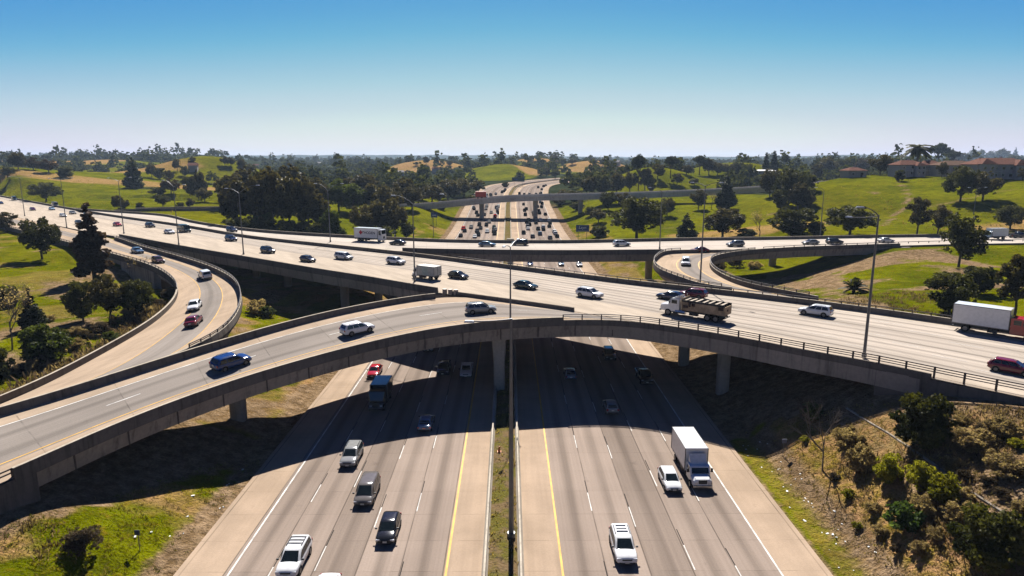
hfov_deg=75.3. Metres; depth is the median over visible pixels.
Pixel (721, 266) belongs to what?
bush
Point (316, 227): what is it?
bush
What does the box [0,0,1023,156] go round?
sky
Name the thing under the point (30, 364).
bush
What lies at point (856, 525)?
bush
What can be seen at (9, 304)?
tree
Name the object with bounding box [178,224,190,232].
panel van
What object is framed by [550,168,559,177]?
tree
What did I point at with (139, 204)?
bush
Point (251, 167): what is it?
tree
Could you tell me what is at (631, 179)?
tree
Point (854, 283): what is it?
bush
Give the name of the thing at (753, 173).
conifer tree
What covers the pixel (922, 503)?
bush
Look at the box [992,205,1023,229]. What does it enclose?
tree
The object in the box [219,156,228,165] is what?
tree
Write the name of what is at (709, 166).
eucalyptus tree
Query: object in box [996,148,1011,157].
eucalyptus tree
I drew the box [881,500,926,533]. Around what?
bush
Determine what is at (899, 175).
bush
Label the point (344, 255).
minivan
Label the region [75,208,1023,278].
overpass
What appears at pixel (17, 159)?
eucalyptus tree
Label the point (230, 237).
suv
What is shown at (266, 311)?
bush
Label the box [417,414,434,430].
sedan
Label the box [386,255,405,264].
suv
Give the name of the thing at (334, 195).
tree
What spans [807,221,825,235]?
bush
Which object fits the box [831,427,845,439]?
bush
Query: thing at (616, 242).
suv
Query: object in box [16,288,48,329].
conifer tree
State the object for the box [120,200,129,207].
tree
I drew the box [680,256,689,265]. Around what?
minivan
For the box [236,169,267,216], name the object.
eucalyptus tree
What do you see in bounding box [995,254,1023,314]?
eucalyptus tree
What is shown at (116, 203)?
tree
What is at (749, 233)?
bush
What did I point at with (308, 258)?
hatchback
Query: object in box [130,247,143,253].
sedan
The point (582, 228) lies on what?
road sign
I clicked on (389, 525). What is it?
hatchback
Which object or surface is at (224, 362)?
suv
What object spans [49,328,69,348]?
bush
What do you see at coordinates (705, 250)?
sedan
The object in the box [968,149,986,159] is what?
tree
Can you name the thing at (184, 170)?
tree
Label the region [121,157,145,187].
conifer tree
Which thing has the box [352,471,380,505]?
minivan
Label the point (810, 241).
sedan
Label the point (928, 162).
apartment house
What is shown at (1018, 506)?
bush
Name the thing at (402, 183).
eucalyptus tree
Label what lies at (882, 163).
tree
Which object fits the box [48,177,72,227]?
street lamp
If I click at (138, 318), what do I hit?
scrub
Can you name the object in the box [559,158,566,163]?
tree
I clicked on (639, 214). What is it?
tree
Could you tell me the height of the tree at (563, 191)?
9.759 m
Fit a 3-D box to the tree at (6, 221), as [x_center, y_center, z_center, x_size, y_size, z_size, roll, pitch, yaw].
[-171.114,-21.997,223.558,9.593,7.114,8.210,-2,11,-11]
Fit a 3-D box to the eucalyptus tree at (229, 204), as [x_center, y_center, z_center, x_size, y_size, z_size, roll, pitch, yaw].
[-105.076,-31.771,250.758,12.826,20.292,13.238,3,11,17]
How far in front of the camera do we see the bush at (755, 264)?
199.24 m
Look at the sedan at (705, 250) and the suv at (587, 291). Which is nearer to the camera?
the suv at (587, 291)
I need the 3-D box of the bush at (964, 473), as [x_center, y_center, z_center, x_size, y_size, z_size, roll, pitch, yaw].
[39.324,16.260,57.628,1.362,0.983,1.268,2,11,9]
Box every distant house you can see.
[187,163,198,171]
[432,167,439,172]
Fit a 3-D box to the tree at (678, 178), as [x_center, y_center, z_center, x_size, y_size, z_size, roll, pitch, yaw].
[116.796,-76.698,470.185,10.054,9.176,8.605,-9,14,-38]
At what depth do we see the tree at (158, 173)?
542.66 m
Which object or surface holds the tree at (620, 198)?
on the ground at (758, 402)
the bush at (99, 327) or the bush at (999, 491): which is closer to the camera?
the bush at (999, 491)
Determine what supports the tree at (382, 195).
on the ground at (758, 402)
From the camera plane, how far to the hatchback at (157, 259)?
154.39 m
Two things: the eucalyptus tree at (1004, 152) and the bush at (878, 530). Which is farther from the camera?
the eucalyptus tree at (1004, 152)
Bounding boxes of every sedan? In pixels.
[112,222,121,225]
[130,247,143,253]
[164,229,174,233]
[183,315,202,327]
[186,299,201,311]
[319,573,341,575]
[367,364,382,377]
[389,239,405,244]
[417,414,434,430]
[478,241,495,246]
[513,280,537,289]
[563,368,576,379]
[656,290,685,298]
[694,247,709,252]
[801,239,819,244]
[877,237,894,242]
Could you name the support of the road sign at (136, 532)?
on the ground at (758, 402)
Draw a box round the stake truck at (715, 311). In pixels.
[659,293,731,322]
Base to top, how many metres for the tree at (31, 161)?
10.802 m
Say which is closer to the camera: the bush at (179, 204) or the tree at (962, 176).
the tree at (962, 176)
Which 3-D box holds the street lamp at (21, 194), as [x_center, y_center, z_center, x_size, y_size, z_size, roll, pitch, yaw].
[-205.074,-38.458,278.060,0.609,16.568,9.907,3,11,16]
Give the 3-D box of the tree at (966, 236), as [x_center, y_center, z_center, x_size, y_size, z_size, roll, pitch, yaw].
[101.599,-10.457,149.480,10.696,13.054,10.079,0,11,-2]
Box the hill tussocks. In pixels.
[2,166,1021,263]
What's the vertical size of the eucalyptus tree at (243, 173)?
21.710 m
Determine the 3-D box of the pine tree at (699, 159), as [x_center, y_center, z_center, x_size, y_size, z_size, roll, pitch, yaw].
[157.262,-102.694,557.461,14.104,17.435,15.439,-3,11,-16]
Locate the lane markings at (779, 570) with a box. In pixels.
[227,185,783,575]
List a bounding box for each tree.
[0,166,15,177]
[0,212,22,231]
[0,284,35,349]
[2,280,30,301]
[6,151,25,169]
[16,216,61,258]
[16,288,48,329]
[24,157,39,169]
[26,182,63,201]
[36,159,58,172]
[59,280,97,320]
[68,202,114,281]
[87,274,127,315]
[111,195,123,208]
[116,278,155,317]
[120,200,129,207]
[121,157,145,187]
[125,254,151,268]
[145,163,154,174]
[152,168,164,178]
[154,194,170,206]
[160,178,180,193]
[163,170,174,179]
[172,159,180,170]
[179,166,189,175]
[180,176,194,195]
[185,198,194,206]
[187,156,195,162]
[189,169,207,199]
[195,187,212,201]
[212,178,221,192]
[216,174,241,196]
[217,177,251,219]
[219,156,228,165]
[227,157,235,166]
[233,166,250,186]
[236,158,246,169]
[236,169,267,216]
[245,163,256,173]
[251,169,278,175]
[254,166,290,219]
[274,171,303,220]
[278,163,306,190]
[292,178,322,227]
[304,176,327,199]
[310,197,330,223]
[323,178,349,210]
[340,177,353,185]
[340,183,367,208]
[348,173,381,192]
[348,204,377,227]
[362,180,384,204]
[367,199,394,227]
[370,184,403,207]
[385,197,407,236]
[391,177,415,194]
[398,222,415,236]
[402,186,422,209]
[414,182,431,199]
[421,185,445,201]
[423,156,429,164]
[437,179,461,199]
[456,178,476,196]
[472,180,485,190]
[542,166,550,177]
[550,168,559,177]
[552,200,564,205]
[557,189,570,202]
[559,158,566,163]
[568,159,576,163]
[569,190,582,201]
[580,175,596,192]
[590,208,605,222]
[593,174,611,192]
[599,191,616,209]
[607,196,666,237]
[609,172,625,191]
[617,193,632,209]
[621,171,639,191]
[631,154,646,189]
[639,166,653,189]
[645,177,657,190]
[651,164,665,178]
[662,156,679,176]
[662,197,675,215]
[670,173,684,185]
[675,213,699,237]
[681,165,694,173]
[688,178,698,185]
[689,189,707,209]
[691,155,708,174]
[702,157,716,174]
[704,207,746,236]
[713,162,725,174]
[714,171,737,208]
[721,163,737,171]
[732,162,745,173]
[741,163,757,176]
[751,166,757,177]
[751,211,766,236]
[753,176,760,181]
[759,168,780,196]
[761,152,769,168]
[766,207,818,235]
[770,151,778,169]
[771,168,806,205]
[771,189,790,208]
[787,182,809,208]
[788,398,843,470]
[800,194,815,208]
[806,175,818,187]
[810,164,823,176]
[817,157,839,169]
[823,205,880,234]
[837,158,849,166]
[853,158,870,168]
[867,154,893,174]
[900,144,934,161]
[905,197,935,233]
[923,271,979,311]
[927,204,954,233]
[930,143,953,159]
[936,162,948,177]
[939,212,989,266]
[941,165,981,201]
[942,150,962,159]
[956,153,968,160]
[962,265,1003,293]
[966,171,1004,200]
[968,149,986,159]
[986,151,996,157]
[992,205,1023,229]
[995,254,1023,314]
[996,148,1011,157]
[1008,155,1023,159]
[1012,147,1018,155]
[1017,168,1023,180]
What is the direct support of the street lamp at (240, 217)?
on the overpass at (938, 341)
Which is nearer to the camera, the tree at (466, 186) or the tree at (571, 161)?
the tree at (466, 186)
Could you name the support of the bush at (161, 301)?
on the ground at (758, 402)
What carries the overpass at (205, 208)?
on the ground at (758, 402)
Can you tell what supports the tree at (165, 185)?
on the ground at (758, 402)
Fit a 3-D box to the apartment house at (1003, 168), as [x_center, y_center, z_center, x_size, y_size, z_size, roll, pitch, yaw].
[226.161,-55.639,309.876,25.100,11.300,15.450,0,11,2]
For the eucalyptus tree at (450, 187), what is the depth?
444.47 m
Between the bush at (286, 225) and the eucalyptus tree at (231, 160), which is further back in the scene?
the eucalyptus tree at (231, 160)
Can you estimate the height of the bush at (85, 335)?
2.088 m
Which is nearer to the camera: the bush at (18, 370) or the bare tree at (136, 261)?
the bush at (18, 370)
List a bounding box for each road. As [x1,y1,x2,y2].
[173,177,565,575]
[511,180,832,575]
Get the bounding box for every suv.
[145,222,155,227]
[209,352,251,371]
[224,234,237,241]
[226,226,237,231]
[260,245,275,253]
[275,534,312,575]
[339,320,374,336]
[339,440,363,466]
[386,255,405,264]
[465,301,496,314]
[511,239,528,245]
[575,286,603,298]
[602,345,616,359]
[609,523,637,563]
[612,239,630,246]
[680,287,708,298]
[726,240,744,246]
[798,303,833,317]
[825,237,843,244]
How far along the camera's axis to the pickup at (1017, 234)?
200.45 m
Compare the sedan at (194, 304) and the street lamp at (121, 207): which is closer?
the sedan at (194, 304)
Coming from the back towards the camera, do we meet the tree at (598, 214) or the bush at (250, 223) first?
the tree at (598, 214)
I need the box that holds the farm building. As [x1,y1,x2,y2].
[757,169,775,174]
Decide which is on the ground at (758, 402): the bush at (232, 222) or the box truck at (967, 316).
the bush at (232, 222)
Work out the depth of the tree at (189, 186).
402.43 m
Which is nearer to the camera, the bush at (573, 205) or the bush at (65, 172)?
the bush at (573, 205)
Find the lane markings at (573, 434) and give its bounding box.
[273,187,734,575]
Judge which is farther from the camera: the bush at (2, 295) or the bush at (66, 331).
the bush at (2, 295)
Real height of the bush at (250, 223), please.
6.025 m
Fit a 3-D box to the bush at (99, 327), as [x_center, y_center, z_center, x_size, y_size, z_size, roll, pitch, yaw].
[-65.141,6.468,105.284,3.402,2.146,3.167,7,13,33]
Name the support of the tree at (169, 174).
on the ground at (758, 402)
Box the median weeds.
[488,263,518,575]
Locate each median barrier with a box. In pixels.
[481,179,557,575]
[510,179,563,575]
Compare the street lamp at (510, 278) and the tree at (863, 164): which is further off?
the tree at (863, 164)
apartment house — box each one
[839,166,867,177]
[888,159,927,176]
[921,159,937,175]
[929,159,967,176]
[959,156,1023,179]
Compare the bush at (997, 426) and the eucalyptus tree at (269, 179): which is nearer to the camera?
the bush at (997, 426)
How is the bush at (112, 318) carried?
on the ground at (758, 402)
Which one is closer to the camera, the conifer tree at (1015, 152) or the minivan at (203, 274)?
the minivan at (203, 274)
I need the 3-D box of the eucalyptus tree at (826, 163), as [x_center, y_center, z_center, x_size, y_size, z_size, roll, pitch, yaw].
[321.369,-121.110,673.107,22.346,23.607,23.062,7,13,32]
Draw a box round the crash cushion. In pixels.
[442,288,457,294]
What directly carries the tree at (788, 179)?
on the ground at (758, 402)
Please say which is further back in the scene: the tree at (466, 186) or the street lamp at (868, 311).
the tree at (466, 186)
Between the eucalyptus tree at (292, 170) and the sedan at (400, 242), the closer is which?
the sedan at (400, 242)
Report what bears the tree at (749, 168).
on the ground at (758, 402)
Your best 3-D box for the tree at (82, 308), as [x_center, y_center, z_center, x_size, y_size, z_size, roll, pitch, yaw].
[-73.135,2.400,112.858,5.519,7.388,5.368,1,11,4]
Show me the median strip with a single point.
(503, 566)
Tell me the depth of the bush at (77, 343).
97.62 m
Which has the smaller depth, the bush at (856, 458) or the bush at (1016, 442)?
the bush at (1016, 442)
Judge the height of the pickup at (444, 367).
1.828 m
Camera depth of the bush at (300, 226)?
241.77 m
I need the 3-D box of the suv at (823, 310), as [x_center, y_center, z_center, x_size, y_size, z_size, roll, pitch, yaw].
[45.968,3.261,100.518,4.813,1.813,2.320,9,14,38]
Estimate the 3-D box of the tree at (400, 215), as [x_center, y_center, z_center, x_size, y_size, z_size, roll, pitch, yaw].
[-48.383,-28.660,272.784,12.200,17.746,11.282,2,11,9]
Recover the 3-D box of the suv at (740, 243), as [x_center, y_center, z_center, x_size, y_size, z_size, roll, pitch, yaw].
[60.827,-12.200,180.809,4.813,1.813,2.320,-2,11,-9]
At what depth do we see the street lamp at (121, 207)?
211.08 m
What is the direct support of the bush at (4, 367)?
on the ground at (758, 402)
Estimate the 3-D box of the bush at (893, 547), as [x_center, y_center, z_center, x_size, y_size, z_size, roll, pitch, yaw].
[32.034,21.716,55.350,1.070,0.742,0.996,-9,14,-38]
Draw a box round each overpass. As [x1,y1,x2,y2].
[0,195,1023,396]
[0,216,242,416]
[0,293,1023,514]
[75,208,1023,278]
[114,206,219,211]
[400,180,828,216]
[653,247,818,299]
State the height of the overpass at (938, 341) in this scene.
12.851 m
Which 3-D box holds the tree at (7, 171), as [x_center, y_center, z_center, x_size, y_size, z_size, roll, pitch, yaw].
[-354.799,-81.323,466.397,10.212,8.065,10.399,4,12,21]
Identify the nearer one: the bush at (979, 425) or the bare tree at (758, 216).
the bush at (979, 425)
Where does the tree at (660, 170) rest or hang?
on the ground at (758, 402)
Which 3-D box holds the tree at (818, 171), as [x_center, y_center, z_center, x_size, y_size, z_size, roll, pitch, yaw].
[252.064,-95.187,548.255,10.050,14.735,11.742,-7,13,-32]
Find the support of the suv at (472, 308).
on the overpass at (45, 438)
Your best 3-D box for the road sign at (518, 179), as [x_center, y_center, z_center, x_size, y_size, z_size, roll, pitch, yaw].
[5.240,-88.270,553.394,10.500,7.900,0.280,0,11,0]
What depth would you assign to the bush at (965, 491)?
55.39 m
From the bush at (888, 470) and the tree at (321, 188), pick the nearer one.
the bush at (888, 470)
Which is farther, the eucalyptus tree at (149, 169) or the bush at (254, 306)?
the eucalyptus tree at (149, 169)
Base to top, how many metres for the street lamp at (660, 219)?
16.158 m
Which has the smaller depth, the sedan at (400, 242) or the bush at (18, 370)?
the bush at (18, 370)
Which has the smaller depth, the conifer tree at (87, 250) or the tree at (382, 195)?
the conifer tree at (87, 250)
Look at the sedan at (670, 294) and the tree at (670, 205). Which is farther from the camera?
the tree at (670, 205)
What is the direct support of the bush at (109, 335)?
on the ground at (758, 402)
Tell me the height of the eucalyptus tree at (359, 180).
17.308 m
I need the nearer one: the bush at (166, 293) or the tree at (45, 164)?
the bush at (166, 293)
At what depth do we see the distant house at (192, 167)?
585.10 m
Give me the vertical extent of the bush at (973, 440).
2.097 m
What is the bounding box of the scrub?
[0,290,1023,575]
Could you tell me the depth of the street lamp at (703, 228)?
122.56 m
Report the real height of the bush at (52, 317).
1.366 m
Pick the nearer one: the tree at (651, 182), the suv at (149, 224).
the suv at (149, 224)
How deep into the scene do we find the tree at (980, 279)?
117.15 m
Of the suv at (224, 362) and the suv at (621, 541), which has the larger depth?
the suv at (224, 362)
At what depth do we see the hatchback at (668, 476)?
69.87 m
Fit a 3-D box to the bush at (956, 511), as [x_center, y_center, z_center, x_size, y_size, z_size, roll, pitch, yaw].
[36.742,18.321,54.000,3.099,2.164,2.736,0,11,2]
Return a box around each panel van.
[51,201,58,206]
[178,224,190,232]
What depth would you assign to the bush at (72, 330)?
104.30 m
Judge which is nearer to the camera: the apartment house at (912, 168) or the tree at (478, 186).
the apartment house at (912, 168)
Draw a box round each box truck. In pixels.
[366,375,392,410]
[412,264,441,279]
[671,427,712,487]
[951,300,1023,337]
[986,228,1008,239]
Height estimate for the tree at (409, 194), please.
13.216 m
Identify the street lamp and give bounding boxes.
[8,176,25,215]
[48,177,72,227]
[112,177,126,233]
[161,180,185,244]
[224,185,259,254]
[314,183,342,241]
[391,194,443,281]
[464,318,514,538]
[502,238,519,318]
[648,187,661,248]
[690,182,723,279]
[815,187,823,235]
[846,206,879,356]
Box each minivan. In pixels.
[197,269,211,279]
[334,251,353,259]
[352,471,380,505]
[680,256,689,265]
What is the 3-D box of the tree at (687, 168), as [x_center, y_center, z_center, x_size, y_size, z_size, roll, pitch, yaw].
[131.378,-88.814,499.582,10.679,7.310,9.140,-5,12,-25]
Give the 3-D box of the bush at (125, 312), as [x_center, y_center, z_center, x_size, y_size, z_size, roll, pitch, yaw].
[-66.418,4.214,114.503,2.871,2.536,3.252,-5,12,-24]
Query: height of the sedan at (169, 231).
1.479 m
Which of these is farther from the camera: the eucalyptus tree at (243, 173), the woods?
the woods
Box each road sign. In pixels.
[134,530,139,549]
[512,177,524,181]
[576,225,588,239]
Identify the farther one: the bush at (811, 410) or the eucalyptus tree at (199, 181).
the eucalyptus tree at (199, 181)
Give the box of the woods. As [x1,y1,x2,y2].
[0,143,1023,190]
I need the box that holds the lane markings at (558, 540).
[444,181,563,575]
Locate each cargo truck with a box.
[354,227,386,241]
[475,191,488,198]
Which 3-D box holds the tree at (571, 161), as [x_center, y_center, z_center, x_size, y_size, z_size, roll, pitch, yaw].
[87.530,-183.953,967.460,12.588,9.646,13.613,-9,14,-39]
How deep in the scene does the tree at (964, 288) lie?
105.47 m
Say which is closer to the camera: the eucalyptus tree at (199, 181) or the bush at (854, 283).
the bush at (854, 283)
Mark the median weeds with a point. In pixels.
(496, 471)
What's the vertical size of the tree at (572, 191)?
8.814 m
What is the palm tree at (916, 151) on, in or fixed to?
on the ground at (758, 402)
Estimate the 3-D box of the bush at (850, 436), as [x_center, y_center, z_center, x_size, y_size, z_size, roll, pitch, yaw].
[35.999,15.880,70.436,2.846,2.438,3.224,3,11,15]
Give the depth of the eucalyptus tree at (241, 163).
611.99 m
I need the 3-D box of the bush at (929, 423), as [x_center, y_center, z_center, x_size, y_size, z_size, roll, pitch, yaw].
[39.750,12.813,64.078,6.094,5.760,5.686,-3,11,-15]
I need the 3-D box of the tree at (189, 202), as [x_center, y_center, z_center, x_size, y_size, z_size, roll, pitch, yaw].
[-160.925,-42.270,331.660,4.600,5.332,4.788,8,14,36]
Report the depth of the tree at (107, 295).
111.37 m
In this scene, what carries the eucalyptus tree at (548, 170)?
on the ground at (758, 402)
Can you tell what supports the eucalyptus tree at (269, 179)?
on the ground at (758, 402)
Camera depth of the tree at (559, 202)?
419.05 m
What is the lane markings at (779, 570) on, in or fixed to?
on the road at (420, 547)
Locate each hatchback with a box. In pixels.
[151,255,164,263]
[299,255,315,262]
[375,511,401,543]
[447,270,468,279]
[602,399,618,413]
[657,465,681,490]
[987,356,1023,376]
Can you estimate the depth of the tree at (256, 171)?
322.05 m
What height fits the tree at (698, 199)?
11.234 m
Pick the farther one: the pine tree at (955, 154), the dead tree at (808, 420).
the pine tree at (955, 154)
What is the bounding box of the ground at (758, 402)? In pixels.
[0,154,1023,575]
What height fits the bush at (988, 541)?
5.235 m
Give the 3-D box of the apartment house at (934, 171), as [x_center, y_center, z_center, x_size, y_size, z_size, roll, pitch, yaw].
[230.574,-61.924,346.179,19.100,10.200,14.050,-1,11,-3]
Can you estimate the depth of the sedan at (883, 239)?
188.85 m
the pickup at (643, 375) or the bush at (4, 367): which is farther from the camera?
the pickup at (643, 375)
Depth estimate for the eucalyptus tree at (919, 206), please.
209.78 m
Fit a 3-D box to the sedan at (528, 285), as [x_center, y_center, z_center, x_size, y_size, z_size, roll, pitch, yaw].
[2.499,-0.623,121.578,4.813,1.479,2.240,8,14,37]
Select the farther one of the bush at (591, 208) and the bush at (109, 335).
the bush at (591, 208)
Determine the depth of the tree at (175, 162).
579.55 m
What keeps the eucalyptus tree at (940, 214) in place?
on the ground at (758, 402)
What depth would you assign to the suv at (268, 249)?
167.53 m
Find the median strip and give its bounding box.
[488,186,517,575]
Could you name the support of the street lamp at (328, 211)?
on the overpass at (646, 250)
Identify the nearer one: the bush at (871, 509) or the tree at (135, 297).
the bush at (871, 509)
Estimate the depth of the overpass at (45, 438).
80.02 m
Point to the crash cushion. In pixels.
(444, 291)
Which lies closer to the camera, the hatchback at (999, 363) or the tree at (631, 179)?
the hatchback at (999, 363)
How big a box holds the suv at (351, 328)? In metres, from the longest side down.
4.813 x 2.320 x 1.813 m
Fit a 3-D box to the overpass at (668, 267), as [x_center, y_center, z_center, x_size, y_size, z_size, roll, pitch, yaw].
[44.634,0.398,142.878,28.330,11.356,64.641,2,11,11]
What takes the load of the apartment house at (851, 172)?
on the ground at (758, 402)
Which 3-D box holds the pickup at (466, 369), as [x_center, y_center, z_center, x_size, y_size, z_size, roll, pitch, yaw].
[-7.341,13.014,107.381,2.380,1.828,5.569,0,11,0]
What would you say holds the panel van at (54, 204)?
on the overpass at (938, 341)
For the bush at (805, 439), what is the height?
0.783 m
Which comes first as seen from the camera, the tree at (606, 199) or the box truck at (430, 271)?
the box truck at (430, 271)
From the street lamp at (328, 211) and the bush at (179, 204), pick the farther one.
the bush at (179, 204)
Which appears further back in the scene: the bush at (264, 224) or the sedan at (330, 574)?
the bush at (264, 224)
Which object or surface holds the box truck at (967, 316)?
on the overpass at (938, 341)
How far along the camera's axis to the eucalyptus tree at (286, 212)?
249.74 m
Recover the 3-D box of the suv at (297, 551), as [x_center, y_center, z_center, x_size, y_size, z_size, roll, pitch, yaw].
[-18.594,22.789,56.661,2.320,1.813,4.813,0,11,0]
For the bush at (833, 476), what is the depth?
67.28 m
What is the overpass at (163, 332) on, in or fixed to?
on the ground at (758, 402)
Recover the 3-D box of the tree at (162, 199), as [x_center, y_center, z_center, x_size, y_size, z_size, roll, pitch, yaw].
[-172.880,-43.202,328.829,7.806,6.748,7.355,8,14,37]
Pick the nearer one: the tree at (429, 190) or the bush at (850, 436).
the bush at (850, 436)
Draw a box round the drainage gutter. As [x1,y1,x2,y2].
[845,407,1016,519]
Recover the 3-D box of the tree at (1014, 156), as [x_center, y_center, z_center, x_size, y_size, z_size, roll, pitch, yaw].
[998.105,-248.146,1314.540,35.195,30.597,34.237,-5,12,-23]
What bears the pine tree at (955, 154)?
on the ground at (758, 402)
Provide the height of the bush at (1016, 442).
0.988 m
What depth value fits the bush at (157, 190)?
405.43 m
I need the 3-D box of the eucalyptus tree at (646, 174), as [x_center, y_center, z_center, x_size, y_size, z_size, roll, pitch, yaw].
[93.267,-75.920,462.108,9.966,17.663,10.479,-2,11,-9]
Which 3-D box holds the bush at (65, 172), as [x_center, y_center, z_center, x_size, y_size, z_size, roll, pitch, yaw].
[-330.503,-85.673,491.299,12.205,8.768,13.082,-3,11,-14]
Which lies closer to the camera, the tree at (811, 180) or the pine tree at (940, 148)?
the tree at (811, 180)
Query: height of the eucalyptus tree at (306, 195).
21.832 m
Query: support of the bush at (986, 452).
on the ground at (758, 402)
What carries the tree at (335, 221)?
on the ground at (758, 402)
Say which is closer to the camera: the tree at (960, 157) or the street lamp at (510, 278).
the street lamp at (510, 278)
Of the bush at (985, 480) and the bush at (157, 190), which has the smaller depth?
the bush at (985, 480)
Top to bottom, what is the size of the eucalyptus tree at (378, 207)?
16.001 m
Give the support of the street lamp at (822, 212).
on the overpass at (646, 250)
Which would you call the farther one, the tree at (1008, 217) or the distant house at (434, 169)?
the distant house at (434, 169)
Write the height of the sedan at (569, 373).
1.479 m
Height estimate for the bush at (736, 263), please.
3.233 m
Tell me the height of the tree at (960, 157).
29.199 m
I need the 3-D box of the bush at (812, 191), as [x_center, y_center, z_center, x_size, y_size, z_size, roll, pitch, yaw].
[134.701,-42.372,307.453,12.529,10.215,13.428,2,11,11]
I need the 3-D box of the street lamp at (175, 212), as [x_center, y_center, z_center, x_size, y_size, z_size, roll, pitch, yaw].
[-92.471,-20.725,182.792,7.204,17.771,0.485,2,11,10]
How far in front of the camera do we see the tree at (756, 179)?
490.63 m
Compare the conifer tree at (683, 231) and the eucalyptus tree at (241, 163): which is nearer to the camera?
the conifer tree at (683, 231)
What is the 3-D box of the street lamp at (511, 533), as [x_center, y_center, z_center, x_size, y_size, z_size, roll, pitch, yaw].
[-1.908,12.603,58.897,4.455,20.475,0.753,1,11,8]
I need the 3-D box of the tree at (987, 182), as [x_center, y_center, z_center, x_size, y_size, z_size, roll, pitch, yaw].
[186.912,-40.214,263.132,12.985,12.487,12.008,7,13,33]
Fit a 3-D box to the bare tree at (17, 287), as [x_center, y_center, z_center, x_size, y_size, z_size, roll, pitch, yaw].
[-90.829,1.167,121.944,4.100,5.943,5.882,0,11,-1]
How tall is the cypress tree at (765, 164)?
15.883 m
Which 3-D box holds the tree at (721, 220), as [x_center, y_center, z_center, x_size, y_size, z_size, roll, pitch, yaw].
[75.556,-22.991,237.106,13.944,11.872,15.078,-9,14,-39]
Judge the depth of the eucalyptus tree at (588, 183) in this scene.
454.16 m
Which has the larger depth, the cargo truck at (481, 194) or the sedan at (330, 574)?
the cargo truck at (481, 194)
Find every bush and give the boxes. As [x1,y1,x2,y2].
[0,285,18,306]
[0,347,15,379]
[10,365,25,375]
[17,322,74,363]
[23,357,43,371]
[44,314,55,322]
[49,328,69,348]
[55,166,74,177]
[59,524,103,556]
[68,326,87,335]
[68,338,85,349]
[76,329,94,341]
[89,321,112,334]
[91,273,111,283]
[99,331,120,340]
[106,315,122,326]
[112,320,127,327]
[117,307,135,318]
[131,304,152,312]
[135,202,144,207]
[147,187,166,194]
[147,298,167,305]
[160,289,175,299]
[175,202,184,206]
[221,218,239,226]
[238,218,260,228]
[245,299,270,314]
[256,218,279,230]
[260,305,276,316]
[272,219,295,231]
[293,222,312,232]
[308,223,328,233]
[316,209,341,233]
[335,226,346,234]
[373,225,397,236]
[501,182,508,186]
[569,202,584,209]
[584,206,595,215]
[589,226,609,236]
[714,262,726,269]
[727,260,745,266]
[735,228,757,236]
[747,260,763,268]
[789,186,816,206]
[798,435,809,442]
[799,401,823,420]
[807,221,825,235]
[827,472,840,479]
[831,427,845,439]
[837,425,868,448]
[838,277,869,292]
[840,488,856,497]
[845,441,881,473]
[851,521,863,528]
[864,501,882,514]
[872,452,907,483]
[872,523,889,536]
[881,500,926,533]
[888,391,958,448]
[889,543,901,552]
[894,170,905,180]
[905,460,936,491]
[908,539,931,555]
[910,492,936,515]
[925,525,944,539]
[927,471,962,504]
[940,499,974,528]
[945,500,1023,575]
[951,426,1001,452]
[952,415,971,425]
[955,469,974,480]
[959,486,976,502]
[972,422,987,431]
[977,475,998,486]
[979,448,1006,462]
[982,414,1023,438]
[982,452,1023,479]
[992,486,1011,498]
[1006,498,1023,515]
[1007,437,1023,448]
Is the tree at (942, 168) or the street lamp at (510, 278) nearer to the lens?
the street lamp at (510, 278)
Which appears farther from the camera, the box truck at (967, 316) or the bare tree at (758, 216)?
the bare tree at (758, 216)
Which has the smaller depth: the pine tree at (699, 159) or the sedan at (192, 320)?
the sedan at (192, 320)
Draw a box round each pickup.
[436,360,450,374]
[459,362,472,377]
[635,368,652,383]
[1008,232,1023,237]
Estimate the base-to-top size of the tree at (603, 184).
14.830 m
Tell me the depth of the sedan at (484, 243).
180.04 m
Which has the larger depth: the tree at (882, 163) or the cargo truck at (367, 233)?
the tree at (882, 163)
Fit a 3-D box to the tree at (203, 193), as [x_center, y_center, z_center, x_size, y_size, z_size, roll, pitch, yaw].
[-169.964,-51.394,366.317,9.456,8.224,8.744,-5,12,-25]

